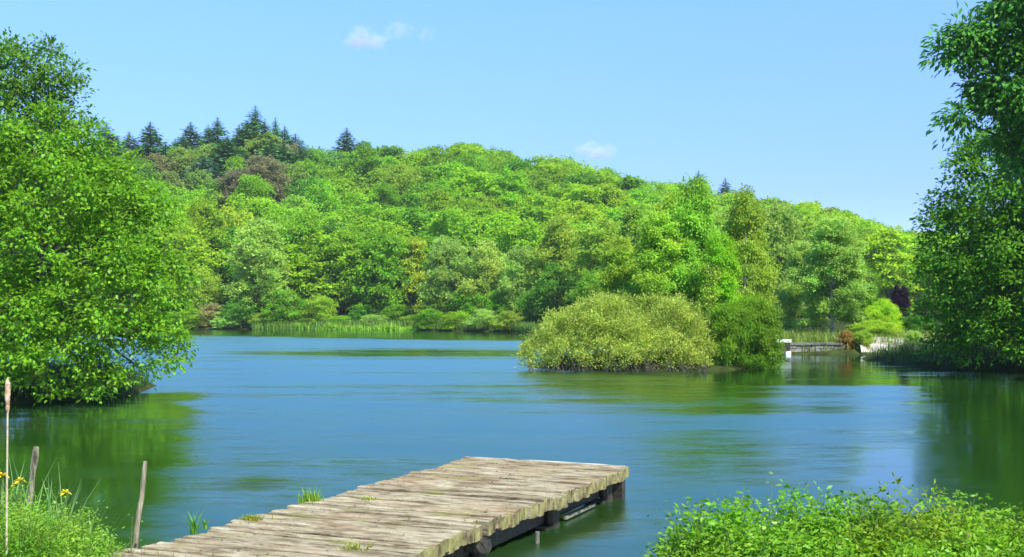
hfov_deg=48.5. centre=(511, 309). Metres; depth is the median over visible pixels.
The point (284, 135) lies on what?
spruce tree
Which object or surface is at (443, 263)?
willow tree
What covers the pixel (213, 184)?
broadleaf tree
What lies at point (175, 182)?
broadleaf tree
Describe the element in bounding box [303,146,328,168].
broadleaf tree
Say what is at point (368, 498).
grass tuft
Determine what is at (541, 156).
broadleaf tree
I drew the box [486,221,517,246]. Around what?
broadleaf tree
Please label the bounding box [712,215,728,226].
broadleaf tree
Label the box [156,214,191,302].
broadleaf tree
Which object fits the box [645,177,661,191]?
broadleaf tree
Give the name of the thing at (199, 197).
broadleaf tree
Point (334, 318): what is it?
shrub
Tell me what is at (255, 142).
broadleaf tree
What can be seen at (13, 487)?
meadow herb
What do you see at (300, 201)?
broadleaf tree
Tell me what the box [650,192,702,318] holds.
broadleaf tree
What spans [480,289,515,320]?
shrub
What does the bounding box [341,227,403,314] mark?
broadleaf tree
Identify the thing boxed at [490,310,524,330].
shrub
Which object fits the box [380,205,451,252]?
broadleaf tree
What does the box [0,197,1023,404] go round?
ground
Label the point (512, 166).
broadleaf tree
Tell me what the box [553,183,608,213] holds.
broadleaf tree
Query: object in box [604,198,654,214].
broadleaf tree
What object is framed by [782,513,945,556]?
leafy shrub
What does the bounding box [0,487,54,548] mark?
meadow herb
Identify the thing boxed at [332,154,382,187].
broadleaf tree
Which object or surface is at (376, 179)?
broadleaf tree
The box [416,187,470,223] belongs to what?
broadleaf tree
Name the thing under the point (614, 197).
broadleaf tree
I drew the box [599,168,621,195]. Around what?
broadleaf tree
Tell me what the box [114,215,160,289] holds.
broadleaf tree
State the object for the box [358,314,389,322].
shrub
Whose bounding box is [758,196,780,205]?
broadleaf tree
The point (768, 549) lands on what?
leafy shrub
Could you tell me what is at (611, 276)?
broadleaf tree
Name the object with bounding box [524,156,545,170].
broadleaf tree
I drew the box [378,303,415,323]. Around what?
shrub
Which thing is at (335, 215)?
broadleaf tree
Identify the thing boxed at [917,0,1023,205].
ash tree
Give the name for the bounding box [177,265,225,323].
willow tree
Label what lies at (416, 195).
broadleaf tree
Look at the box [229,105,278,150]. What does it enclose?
spruce tree
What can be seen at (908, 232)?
broadleaf tree
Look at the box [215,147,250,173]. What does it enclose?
broadleaf tree
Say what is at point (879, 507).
leafy shrub
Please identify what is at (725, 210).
broadleaf tree
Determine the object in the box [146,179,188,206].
broadleaf tree
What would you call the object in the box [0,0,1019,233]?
sky
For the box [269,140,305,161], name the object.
broadleaf tree
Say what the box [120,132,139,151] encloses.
spruce tree
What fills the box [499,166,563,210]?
broadleaf tree
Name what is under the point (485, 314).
shrub
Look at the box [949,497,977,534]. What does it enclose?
leafy sprout
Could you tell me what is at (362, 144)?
broadleaf tree
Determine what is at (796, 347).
stone dam
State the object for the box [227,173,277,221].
broadleaf tree
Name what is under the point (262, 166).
broadleaf tree
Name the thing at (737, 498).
leafy sprout
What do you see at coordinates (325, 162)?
broadleaf tree
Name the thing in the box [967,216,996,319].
broadleaf tree
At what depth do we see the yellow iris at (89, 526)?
9.11 m
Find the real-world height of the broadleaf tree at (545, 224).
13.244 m
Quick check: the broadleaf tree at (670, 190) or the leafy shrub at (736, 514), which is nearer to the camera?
the leafy shrub at (736, 514)
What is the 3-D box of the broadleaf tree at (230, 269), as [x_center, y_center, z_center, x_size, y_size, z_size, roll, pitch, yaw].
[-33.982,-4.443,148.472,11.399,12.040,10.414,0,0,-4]
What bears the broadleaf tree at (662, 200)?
on the ground at (714, 367)
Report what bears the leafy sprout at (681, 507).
on the ground at (714, 367)
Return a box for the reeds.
[290,321,419,329]
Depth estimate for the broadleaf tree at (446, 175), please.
206.07 m
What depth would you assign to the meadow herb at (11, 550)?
8.12 m
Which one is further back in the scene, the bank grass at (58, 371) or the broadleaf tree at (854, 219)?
the broadleaf tree at (854, 219)
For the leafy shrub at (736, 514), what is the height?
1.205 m
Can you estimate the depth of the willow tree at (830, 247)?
72.46 m
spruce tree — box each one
[82,122,139,170]
[111,136,133,170]
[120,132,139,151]
[124,121,170,172]
[138,142,184,178]
[169,135,196,165]
[171,121,209,166]
[172,155,222,202]
[194,117,229,158]
[198,125,215,151]
[202,135,244,179]
[214,151,252,179]
[228,121,257,155]
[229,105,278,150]
[230,126,248,148]
[245,121,279,155]
[254,139,294,195]
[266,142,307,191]
[268,116,281,135]
[278,126,292,147]
[286,133,339,188]
[292,147,332,186]
[327,127,361,191]
[691,170,712,190]
[716,178,734,196]
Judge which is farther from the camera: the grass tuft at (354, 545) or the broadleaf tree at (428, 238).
the broadleaf tree at (428, 238)
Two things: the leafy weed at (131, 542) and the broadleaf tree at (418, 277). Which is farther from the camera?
the broadleaf tree at (418, 277)
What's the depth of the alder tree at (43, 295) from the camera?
28.61 m
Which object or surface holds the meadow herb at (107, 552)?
on the ground at (714, 367)
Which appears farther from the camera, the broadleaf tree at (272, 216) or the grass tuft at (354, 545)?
the broadleaf tree at (272, 216)
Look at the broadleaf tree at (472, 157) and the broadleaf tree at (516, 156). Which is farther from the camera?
the broadleaf tree at (516, 156)
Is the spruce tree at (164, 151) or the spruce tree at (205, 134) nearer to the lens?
the spruce tree at (164, 151)
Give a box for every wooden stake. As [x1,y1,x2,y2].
[26,447,38,508]
[132,461,146,548]
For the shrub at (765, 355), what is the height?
3.760 m
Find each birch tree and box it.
[614,207,698,345]
[663,171,724,335]
[695,261,727,356]
[720,183,786,337]
[734,233,758,297]
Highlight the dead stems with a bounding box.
[527,358,707,371]
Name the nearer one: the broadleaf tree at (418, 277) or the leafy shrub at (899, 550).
the leafy shrub at (899, 550)
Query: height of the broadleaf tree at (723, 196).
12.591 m
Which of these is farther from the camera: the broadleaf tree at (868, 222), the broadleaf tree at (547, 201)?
the broadleaf tree at (868, 222)
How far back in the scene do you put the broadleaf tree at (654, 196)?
219.58 m
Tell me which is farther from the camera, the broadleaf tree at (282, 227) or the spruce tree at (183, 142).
the spruce tree at (183, 142)
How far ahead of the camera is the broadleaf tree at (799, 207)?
211.55 m
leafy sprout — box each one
[640,507,679,555]
[664,506,703,555]
[720,488,762,549]
[760,472,782,546]
[844,489,866,535]
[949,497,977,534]
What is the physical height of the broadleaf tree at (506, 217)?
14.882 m
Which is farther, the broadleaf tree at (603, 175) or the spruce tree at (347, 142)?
the spruce tree at (347, 142)
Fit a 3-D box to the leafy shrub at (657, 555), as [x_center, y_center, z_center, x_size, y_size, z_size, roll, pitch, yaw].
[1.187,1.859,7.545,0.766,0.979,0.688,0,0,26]
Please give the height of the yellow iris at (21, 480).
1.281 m
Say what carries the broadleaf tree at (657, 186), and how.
on the ground at (714, 367)
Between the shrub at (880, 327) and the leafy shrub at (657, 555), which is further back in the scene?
the shrub at (880, 327)
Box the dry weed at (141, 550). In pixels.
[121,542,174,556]
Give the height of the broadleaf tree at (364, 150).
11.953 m
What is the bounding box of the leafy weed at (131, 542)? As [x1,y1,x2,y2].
[116,514,142,553]
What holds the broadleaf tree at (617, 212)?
on the ground at (714, 367)
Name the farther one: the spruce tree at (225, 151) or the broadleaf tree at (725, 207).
the spruce tree at (225, 151)
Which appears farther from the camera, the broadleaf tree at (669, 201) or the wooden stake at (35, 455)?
the broadleaf tree at (669, 201)
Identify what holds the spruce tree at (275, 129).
on the ground at (714, 367)
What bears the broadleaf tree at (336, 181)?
on the ground at (714, 367)
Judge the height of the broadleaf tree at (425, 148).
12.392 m
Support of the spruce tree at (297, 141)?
on the ground at (714, 367)
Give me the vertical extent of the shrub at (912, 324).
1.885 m
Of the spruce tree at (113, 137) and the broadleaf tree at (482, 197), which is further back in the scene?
the spruce tree at (113, 137)
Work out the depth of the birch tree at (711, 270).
47.06 m
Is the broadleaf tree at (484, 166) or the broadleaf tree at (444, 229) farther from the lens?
the broadleaf tree at (484, 166)
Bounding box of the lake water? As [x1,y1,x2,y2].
[0,329,1023,556]
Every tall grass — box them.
[0,465,119,526]
[8,453,93,526]
[47,490,163,548]
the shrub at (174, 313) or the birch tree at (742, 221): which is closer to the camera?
the birch tree at (742, 221)
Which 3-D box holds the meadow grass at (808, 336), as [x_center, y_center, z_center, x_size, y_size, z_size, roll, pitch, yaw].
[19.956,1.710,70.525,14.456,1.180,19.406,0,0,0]
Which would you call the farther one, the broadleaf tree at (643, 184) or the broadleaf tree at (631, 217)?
the broadleaf tree at (643, 184)
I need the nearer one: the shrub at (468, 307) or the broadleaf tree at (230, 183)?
the shrub at (468, 307)
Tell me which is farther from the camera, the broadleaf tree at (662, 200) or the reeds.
the broadleaf tree at (662, 200)
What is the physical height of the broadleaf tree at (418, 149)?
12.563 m
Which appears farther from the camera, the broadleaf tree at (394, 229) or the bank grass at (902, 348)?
the broadleaf tree at (394, 229)
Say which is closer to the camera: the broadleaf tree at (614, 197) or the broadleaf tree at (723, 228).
the broadleaf tree at (723, 228)
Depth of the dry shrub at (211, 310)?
138.78 m
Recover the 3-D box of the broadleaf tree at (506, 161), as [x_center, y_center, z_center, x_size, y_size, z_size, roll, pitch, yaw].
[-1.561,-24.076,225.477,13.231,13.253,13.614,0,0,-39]
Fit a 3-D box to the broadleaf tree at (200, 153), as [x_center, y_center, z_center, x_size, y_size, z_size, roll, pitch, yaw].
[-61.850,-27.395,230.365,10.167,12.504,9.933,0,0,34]
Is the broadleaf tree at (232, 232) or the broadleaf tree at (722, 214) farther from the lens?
the broadleaf tree at (722, 214)
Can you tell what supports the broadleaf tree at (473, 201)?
on the ground at (714, 367)
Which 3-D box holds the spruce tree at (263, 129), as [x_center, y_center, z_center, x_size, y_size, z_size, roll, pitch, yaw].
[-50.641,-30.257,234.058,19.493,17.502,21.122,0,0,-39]
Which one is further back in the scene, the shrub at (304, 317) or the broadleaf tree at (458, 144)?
the broadleaf tree at (458, 144)
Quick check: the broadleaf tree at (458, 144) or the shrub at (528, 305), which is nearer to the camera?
the shrub at (528, 305)
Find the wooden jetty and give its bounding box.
[106,456,628,556]
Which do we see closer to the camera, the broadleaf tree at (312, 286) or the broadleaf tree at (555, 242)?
the broadleaf tree at (555, 242)
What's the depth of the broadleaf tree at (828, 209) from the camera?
243.85 m
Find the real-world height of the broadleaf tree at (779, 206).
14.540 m
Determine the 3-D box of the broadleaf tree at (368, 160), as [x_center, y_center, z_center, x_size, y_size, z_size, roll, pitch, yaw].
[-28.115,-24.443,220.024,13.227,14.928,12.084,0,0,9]
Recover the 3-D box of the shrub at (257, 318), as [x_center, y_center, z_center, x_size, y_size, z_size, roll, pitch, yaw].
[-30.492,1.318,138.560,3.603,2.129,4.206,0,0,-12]
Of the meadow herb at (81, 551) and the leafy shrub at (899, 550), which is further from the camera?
the meadow herb at (81, 551)
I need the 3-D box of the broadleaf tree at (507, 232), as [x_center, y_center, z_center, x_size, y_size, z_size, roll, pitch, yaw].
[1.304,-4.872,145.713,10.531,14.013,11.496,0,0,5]
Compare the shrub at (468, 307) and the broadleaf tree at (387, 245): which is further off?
the broadleaf tree at (387, 245)
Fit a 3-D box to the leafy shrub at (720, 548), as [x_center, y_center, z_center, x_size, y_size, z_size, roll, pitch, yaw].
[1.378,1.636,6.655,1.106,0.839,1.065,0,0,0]
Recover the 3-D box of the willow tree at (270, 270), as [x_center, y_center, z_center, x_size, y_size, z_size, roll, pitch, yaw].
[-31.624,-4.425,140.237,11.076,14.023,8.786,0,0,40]
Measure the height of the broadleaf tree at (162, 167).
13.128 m
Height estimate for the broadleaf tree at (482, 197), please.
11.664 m
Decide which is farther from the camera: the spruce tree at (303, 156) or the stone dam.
the spruce tree at (303, 156)
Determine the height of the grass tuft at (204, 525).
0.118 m
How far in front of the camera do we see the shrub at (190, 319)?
138.30 m
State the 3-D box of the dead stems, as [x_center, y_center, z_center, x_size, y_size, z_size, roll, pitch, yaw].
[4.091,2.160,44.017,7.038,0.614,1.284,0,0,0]
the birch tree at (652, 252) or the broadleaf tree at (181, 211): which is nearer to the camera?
the birch tree at (652, 252)
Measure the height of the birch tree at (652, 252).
6.823 m
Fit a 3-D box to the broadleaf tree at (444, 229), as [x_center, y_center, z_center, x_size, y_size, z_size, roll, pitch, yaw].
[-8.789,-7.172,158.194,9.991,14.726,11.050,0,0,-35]
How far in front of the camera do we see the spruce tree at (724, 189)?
261.83 m
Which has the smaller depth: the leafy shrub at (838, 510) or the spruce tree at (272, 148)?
the leafy shrub at (838, 510)
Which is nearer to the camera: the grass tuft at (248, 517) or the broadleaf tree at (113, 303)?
the grass tuft at (248, 517)
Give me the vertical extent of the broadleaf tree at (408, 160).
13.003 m
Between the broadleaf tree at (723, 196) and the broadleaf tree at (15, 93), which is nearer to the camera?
the broadleaf tree at (15, 93)
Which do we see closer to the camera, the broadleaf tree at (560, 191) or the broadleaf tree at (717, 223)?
the broadleaf tree at (717, 223)
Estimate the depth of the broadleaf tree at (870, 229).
171.32 m
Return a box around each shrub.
[162,311,184,327]
[173,307,205,327]
[194,302,225,325]
[208,311,246,328]
[217,297,260,326]
[248,312,275,327]
[260,288,309,325]
[284,310,314,325]
[302,293,338,323]
[324,315,351,323]
[342,304,381,321]
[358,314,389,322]
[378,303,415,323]
[399,314,424,322]
[413,294,453,319]
[414,307,442,328]
[437,310,469,329]
[447,287,485,321]
[461,308,499,329]
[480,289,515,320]
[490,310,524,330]
[514,289,553,322]
[637,522,718,556]
[644,498,767,556]
[657,514,826,556]
[672,479,841,556]
[700,511,875,556]
[704,298,758,367]
[720,293,788,368]
[745,480,899,556]
[782,480,948,556]
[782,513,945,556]
[817,470,988,556]
[837,330,854,348]
[844,513,1006,556]
[845,319,903,337]
[849,330,874,349]
[860,298,904,330]
[872,484,1022,553]
[895,313,939,332]
[903,330,925,343]
[903,499,1023,556]
[912,517,1023,556]
[965,502,1023,556]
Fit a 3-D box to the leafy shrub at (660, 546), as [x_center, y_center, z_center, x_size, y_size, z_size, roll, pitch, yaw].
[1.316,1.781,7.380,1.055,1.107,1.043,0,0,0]
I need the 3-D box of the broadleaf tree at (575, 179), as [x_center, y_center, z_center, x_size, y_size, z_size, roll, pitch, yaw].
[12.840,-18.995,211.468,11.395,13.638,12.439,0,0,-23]
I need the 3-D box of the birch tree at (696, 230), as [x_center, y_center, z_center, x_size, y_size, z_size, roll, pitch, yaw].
[8.042,-1.846,50.433,3.709,8.649,3.801,0,0,-30]
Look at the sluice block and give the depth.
60.80 m
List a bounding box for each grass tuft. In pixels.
[179,506,208,533]
[198,517,210,528]
[238,514,272,520]
[298,487,323,503]
[338,540,371,550]
[356,496,380,500]
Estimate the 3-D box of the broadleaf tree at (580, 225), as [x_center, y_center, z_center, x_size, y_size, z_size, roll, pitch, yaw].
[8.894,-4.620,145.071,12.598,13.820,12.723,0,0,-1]
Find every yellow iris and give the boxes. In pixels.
[0,457,58,528]
[0,472,99,535]
[5,482,70,529]
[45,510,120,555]
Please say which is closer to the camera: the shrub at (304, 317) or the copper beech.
the copper beech
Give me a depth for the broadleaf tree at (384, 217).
176.93 m
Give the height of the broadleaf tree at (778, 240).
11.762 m
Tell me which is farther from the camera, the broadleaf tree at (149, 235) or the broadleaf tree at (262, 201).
the broadleaf tree at (262, 201)
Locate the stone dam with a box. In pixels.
[662,342,844,351]
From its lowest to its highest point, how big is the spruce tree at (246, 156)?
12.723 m
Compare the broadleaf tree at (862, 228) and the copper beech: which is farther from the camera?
the broadleaf tree at (862, 228)
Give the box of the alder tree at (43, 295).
[0,92,211,405]
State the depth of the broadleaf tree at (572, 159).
252.90 m
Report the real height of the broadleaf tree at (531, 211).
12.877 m
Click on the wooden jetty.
(463, 488)
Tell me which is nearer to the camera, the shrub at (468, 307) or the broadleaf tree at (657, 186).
the shrub at (468, 307)
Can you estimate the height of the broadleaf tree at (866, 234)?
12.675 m
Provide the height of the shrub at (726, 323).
3.141 m
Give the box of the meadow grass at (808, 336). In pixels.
[766,327,984,351]
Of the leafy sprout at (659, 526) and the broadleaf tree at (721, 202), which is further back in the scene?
the broadleaf tree at (721, 202)
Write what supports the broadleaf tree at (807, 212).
on the ground at (714, 367)
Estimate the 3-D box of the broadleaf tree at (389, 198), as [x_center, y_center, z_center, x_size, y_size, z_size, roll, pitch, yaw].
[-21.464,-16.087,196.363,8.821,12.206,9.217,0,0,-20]
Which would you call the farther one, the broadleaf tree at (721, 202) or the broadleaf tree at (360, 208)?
the broadleaf tree at (721, 202)
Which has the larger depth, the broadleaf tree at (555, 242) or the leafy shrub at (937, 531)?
the broadleaf tree at (555, 242)
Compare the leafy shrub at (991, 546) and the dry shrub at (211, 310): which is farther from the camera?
the dry shrub at (211, 310)
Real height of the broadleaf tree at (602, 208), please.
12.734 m
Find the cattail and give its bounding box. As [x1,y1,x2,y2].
[5,378,10,553]
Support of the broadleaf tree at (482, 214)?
on the ground at (714, 367)
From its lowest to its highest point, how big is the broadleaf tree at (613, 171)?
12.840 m
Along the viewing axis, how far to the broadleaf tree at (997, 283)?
43.32 m
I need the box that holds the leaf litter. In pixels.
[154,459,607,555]
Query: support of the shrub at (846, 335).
on the ground at (714, 367)
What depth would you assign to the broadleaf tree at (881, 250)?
145.31 m
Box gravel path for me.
[837,337,933,351]
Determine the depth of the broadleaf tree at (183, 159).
226.18 m
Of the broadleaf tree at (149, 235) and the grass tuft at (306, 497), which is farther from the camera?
the broadleaf tree at (149, 235)
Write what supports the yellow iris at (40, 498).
on the ground at (714, 367)
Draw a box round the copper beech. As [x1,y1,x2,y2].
[887,284,911,323]
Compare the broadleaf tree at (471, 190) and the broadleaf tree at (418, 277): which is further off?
the broadleaf tree at (471, 190)
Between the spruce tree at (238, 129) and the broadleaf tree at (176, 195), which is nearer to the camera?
the broadleaf tree at (176, 195)
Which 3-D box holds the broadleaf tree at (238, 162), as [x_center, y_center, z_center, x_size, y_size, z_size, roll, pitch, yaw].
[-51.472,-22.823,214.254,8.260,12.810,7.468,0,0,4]
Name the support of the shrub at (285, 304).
on the ground at (714, 367)
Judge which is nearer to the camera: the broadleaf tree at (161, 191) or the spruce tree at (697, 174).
the broadleaf tree at (161, 191)
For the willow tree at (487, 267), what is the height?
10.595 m
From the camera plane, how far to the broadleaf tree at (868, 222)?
253.58 m
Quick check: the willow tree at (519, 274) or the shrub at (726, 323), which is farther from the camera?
the willow tree at (519, 274)
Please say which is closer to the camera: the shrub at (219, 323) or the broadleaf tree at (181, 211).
the shrub at (219, 323)
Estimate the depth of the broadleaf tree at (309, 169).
218.21 m
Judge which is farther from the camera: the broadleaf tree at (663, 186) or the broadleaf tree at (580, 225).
the broadleaf tree at (663, 186)
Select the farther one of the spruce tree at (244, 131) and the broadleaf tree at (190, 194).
the spruce tree at (244, 131)
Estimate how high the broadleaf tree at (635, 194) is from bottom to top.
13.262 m
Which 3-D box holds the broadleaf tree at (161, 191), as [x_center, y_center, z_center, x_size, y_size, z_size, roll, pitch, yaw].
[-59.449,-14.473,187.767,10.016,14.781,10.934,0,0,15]
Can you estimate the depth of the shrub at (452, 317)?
125.95 m
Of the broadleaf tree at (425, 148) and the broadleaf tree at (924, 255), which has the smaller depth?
the broadleaf tree at (924, 255)
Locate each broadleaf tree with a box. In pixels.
[0,26,110,337]
[49,235,124,307]
[85,220,164,314]
[102,171,149,201]
[107,198,168,256]
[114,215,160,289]
[120,159,166,188]
[124,177,175,222]
[136,233,226,305]
[140,152,178,180]
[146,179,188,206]
[150,203,198,243]
[152,170,186,198]
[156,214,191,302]
[157,214,204,306]
[160,145,203,186]
[173,183,223,215]
[179,197,230,309]
[181,196,220,215]
[182,168,220,199]
[185,216,245,294]
[187,143,224,172]
[196,178,228,210]
[210,230,283,313]
[211,165,263,213]
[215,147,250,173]
[217,193,289,231]
[218,203,254,307]
[223,155,247,201]
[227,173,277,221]
[235,152,292,209]
[236,131,281,156]
[263,201,300,247]
[264,228,360,317]
[265,159,314,205]
[266,218,304,298]
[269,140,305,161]
[272,193,322,224]
[276,206,327,303]
[280,175,336,222]
[281,157,324,192]
[302,225,374,317]
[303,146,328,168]
[303,178,343,222]
[310,147,355,189]
[312,209,379,238]
[313,166,366,221]
[315,222,353,296]
[322,188,388,233]
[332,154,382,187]
[333,145,391,211]
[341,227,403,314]
[344,231,414,314]
[347,166,406,213]
[353,144,381,171]
[354,141,372,164]
[354,221,413,306]
[362,154,415,193]
[366,182,411,225]
[369,145,404,171]
[372,206,419,234]
[378,161,427,216]
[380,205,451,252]
[392,177,466,216]
[394,231,449,314]
[395,151,437,180]
[397,235,434,314]
[403,165,440,205]
[408,147,425,153]
[416,145,453,160]
[416,160,481,209]
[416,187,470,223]
[418,144,460,181]
[421,205,482,287]
[435,144,489,171]
[438,165,501,214]
[443,198,505,254]
[447,142,480,158]
[449,150,489,180]
[449,207,498,276]
[462,193,506,229]
[466,162,499,194]
[468,143,489,156]
[471,209,541,294]
[474,146,508,189]
[481,217,544,317]
[482,147,514,171]
[483,153,524,188]
[484,167,537,213]
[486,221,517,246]
[495,158,555,206]
[496,150,530,171]
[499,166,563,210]
[502,190,566,221]
[511,204,556,228]
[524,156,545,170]
[525,153,553,165]
[527,219,551,256]
[529,214,584,310]
[531,260,582,321]
[533,162,564,191]
[537,182,584,214]
[538,156,582,173]
[539,155,589,169]
[540,219,597,308]
[541,155,579,175]
[549,168,587,189]
[549,198,605,225]
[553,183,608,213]
[554,215,621,303]
[559,171,602,202]
[564,265,604,311]
[568,165,617,212]
[583,234,656,350]
[584,204,615,223]
[593,182,631,214]
[597,166,624,182]
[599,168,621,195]
[602,203,655,268]
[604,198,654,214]
[606,205,645,225]
[611,174,647,202]
[627,185,663,213]
[629,177,651,189]
[640,188,665,208]
[642,180,674,198]
[644,180,669,195]
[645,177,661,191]
[645,191,679,216]
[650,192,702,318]
[656,182,701,210]
[688,229,753,339]
[710,207,732,227]
[712,193,736,205]
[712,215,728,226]
[715,203,732,213]
[716,205,729,219]
[719,190,762,205]
[720,194,760,284]
[755,199,808,328]
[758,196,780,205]
[762,203,794,229]
[782,212,846,330]
[783,203,805,222]
[788,201,825,212]
[789,221,813,234]
[796,206,833,225]
[802,206,821,217]
[805,200,824,214]
[807,221,884,316]
[823,206,842,219]
[829,210,859,217]
[831,211,877,231]
[841,213,876,226]
[844,220,879,237]
[850,222,880,238]
[854,228,925,315]
[857,229,915,299]
[861,234,903,301]
[864,218,885,225]
[876,224,902,233]
[879,224,903,231]
[886,235,974,321]
[897,228,916,233]
[897,229,943,311]
[899,124,1023,367]
[940,252,972,327]
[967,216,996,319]
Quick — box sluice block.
[776,339,790,354]
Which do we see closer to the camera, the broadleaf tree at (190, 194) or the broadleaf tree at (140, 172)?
the broadleaf tree at (190, 194)
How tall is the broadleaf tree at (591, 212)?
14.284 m
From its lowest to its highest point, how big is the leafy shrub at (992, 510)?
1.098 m
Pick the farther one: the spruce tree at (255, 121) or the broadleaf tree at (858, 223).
the spruce tree at (255, 121)
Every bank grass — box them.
[0,359,152,401]
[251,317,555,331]
[860,338,1023,369]
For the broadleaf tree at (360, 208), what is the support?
on the ground at (714, 367)
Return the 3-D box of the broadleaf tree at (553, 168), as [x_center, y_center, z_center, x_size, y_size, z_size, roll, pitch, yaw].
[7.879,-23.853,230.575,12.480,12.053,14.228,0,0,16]
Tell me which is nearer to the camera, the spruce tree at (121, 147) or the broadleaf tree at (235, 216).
the broadleaf tree at (235, 216)
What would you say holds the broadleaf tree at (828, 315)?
on the ground at (714, 367)
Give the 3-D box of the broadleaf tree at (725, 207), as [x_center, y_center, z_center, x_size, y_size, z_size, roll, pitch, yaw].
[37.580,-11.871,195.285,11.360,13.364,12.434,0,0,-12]
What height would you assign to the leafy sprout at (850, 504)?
1.091 m
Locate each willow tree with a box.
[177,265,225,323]
[220,216,296,321]
[416,235,473,314]
[456,239,507,316]
[491,244,542,321]
[771,238,830,330]
[787,214,877,333]
[840,257,886,330]
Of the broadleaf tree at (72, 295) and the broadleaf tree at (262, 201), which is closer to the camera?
the broadleaf tree at (72, 295)
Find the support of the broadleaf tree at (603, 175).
on the ground at (714, 367)
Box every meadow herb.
[0,480,76,536]
[0,486,115,556]
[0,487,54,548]
[0,503,73,556]
[0,508,107,556]
[45,522,124,556]
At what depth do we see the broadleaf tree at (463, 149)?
228.66 m
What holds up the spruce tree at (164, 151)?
on the ground at (714, 367)
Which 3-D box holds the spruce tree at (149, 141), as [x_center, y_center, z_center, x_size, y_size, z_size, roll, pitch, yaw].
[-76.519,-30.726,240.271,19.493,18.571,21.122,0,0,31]
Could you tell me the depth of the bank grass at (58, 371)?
31.47 m
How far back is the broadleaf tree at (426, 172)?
216.06 m
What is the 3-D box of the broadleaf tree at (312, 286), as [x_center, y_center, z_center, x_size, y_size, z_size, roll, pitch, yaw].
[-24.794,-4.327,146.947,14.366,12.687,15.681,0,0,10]
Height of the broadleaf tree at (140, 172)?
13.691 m
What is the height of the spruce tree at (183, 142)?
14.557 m
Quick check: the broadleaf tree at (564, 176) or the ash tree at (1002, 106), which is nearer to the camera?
the ash tree at (1002, 106)
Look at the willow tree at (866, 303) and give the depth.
77.33 m
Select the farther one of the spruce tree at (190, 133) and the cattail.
the spruce tree at (190, 133)
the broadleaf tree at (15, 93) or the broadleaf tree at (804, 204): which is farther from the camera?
the broadleaf tree at (804, 204)
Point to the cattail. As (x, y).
(7, 391)
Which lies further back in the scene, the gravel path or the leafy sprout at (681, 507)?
the gravel path
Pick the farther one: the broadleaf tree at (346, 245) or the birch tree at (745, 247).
the broadleaf tree at (346, 245)
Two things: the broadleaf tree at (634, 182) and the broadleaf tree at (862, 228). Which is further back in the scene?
the broadleaf tree at (634, 182)
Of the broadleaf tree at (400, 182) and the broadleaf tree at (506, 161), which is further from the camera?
the broadleaf tree at (506, 161)
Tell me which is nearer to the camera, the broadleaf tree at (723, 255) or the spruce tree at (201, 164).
the broadleaf tree at (723, 255)
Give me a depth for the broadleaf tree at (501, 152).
243.50 m
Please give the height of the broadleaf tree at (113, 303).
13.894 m
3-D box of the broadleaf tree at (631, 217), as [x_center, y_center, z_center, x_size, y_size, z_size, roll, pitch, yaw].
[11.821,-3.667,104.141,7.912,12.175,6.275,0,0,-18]
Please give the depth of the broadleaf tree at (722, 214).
170.29 m
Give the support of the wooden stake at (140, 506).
in the lake water
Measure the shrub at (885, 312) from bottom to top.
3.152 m
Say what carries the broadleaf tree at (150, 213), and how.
on the ground at (714, 367)
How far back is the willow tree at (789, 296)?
77.54 m
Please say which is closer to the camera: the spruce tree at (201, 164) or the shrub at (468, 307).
the shrub at (468, 307)
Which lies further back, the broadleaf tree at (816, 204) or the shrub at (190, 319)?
the broadleaf tree at (816, 204)
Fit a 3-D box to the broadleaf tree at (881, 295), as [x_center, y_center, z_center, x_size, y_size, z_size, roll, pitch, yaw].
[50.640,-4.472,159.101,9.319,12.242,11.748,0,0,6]
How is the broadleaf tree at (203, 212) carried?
on the ground at (714, 367)
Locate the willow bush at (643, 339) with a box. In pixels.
[514,287,723,370]
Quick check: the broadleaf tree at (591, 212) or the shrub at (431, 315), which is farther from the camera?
the broadleaf tree at (591, 212)
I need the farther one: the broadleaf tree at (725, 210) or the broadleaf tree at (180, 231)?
the broadleaf tree at (725, 210)
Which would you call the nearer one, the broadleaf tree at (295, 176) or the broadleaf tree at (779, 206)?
the broadleaf tree at (779, 206)
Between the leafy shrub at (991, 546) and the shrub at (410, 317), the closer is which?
the leafy shrub at (991, 546)
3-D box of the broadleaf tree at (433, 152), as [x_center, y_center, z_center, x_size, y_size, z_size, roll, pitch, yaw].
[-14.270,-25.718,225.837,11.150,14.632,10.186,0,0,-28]
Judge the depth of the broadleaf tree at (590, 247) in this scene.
111.24 m
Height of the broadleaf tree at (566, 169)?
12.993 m
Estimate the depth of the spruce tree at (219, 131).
245.33 m
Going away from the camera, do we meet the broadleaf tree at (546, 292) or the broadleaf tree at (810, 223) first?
the broadleaf tree at (810, 223)
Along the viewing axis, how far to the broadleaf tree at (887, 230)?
224.05 m
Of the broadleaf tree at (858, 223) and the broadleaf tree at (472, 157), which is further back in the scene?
the broadleaf tree at (472, 157)
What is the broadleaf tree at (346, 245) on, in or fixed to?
on the ground at (714, 367)
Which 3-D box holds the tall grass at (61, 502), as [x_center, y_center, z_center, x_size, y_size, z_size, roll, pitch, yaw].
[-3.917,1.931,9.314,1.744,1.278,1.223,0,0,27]
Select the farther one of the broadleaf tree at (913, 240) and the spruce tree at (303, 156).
the spruce tree at (303, 156)
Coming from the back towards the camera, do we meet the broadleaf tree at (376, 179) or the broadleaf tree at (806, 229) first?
the broadleaf tree at (376, 179)
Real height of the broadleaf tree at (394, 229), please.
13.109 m

